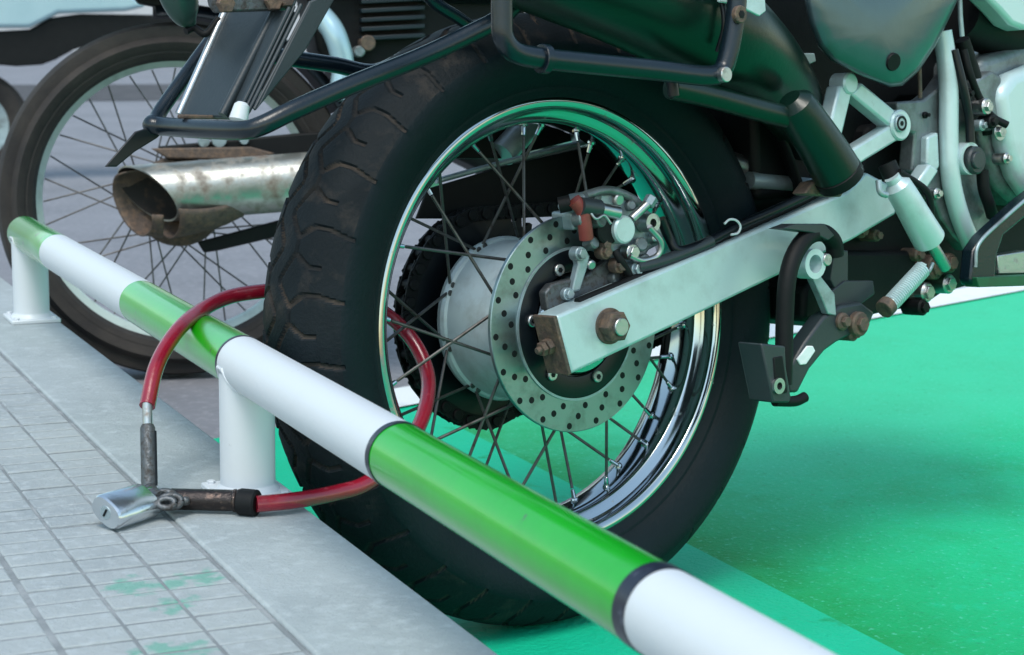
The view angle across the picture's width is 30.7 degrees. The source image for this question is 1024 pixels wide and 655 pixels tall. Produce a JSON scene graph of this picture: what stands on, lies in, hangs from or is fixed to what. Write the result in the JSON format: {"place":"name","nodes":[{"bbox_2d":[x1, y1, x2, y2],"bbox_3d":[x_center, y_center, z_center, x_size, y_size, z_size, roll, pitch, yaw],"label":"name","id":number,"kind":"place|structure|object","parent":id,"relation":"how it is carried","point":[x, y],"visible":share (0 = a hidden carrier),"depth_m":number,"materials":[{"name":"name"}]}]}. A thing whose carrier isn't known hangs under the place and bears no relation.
{"place":"outdoors","nodes":[
{"label":"outdoors","id":0,"kind":"place"},
{"bbox_2d":[0,353,310,654],"bbox_3d":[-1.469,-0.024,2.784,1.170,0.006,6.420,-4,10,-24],"label":"pavement","id":1,"kind":"structure","parent":0,"point":[33,552],"depth_m":1.52,"materials":[{"name":"tile"}]},
{"bbox_2d":[92,484,161,529],"bbox_3d":[-0.336,0.157,1.665,0.035,0.029,0.080,6,11,31],"label":"padlock","id":2,"kind":"object","parent":1,"relation":"on","point":[116,509],"visible":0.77,"depth_m":1.64,"materials":[{"name":"metal"}]},
{"bbox_2d":[0,51,965,438],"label":"road","id":3,"kind":"structure","parent":0,"point":[194,399],"depth_m":5.63,"materials":[{"name":"grey asphalt"}]},
{"bbox_2d":[0,0,209,156],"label":"scooter","id":4,"kind":"object","parent":3,"relation":"on","point":[48,37],"visible":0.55,"depth_m":7.05,"materials":[{"name":"white metal"}]},
{"bbox_2d":[12,84,314,100],"bbox_3d":[21.453,-3.523,26.625,60.300,0.001,3.200,-4,10,-24],"label":"drain strip","id":5,"kind":"object","parent":3,"relation":"on","point":[121,92],"depth_m":15.27,"materials":[{"name":"concrete"}]},
{"bbox_2d":[0,277,496,654],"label":"kerb","id":6,"kind":"structure","parent":3,"relation":"on","point":[310,583],"depth_m":1.61,"materials":[{"name":"concrete"}]},
{"bbox_2d":[3,216,835,654],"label":"barrier rail","id":7,"kind":"object","parent":6,"relation":"on","point":[635,598],"visible":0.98,"depth_m":1.31,"materials":[{"name":"white metal"}]},
{"bbox_2d":[139,284,435,516],"bbox_3d":[-0.214,0.062,1.798,0.329,0.176,0.249,-48,49,-77],"label":"cable lock","id":8,"kind":"object","parent":7,"relation":"attached to","point":[248,502],"visible":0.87,"depth_m":1.73,"materials":[{"name":"steel"},{"name":"black plastic"},{"name":"red plastic"}]},
{"bbox_2d":[0,0,524,51],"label":"street wall","id":9,"kind":"structure","parent":3,"relation":"on","point":[146,10],"depth_m":32.38,"materials":[{"name":"grey concrete"}]},
{"bbox_2d":[0,0,587,374],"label":"motorcycle","id":10,"kind":"object","parent":3,"relation":"on","point":[186,195],"visible":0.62,"depth_m":3.23,"materials":[{"name":"paint"}]},
{"bbox_2d":[214,404,903,654],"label":"green gutter strip","id":11,"kind":"object","parent":3,"relation":"on","point":[580,635],"visible":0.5,"depth_m":2.04,"materials":[{"name":"paint"}]},
{"bbox_2d":[105,0,1023,625],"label":"motorcycle","id":12,"kind":"object","parent":11,"relation":"on","point":[825,174],"visible":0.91,"depth_m":1.96,"materials":[{"name":"rubber"}]},
{"bbox_2d":[394,286,1023,406],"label":"white line","id":13,"kind":"object","parent":3,"relation":"on","point":[406,395],"depth_m":4.32,"materials":[{"name":"paint"}]},
{"bbox_2d":[416,290,1023,654],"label":"green parking bay","id":14,"kind":"object","parent":3,"relation":"on","point":[874,488],"visible":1,"depth_m":2.64,"materials":[{"name":"paint"}]}
]}

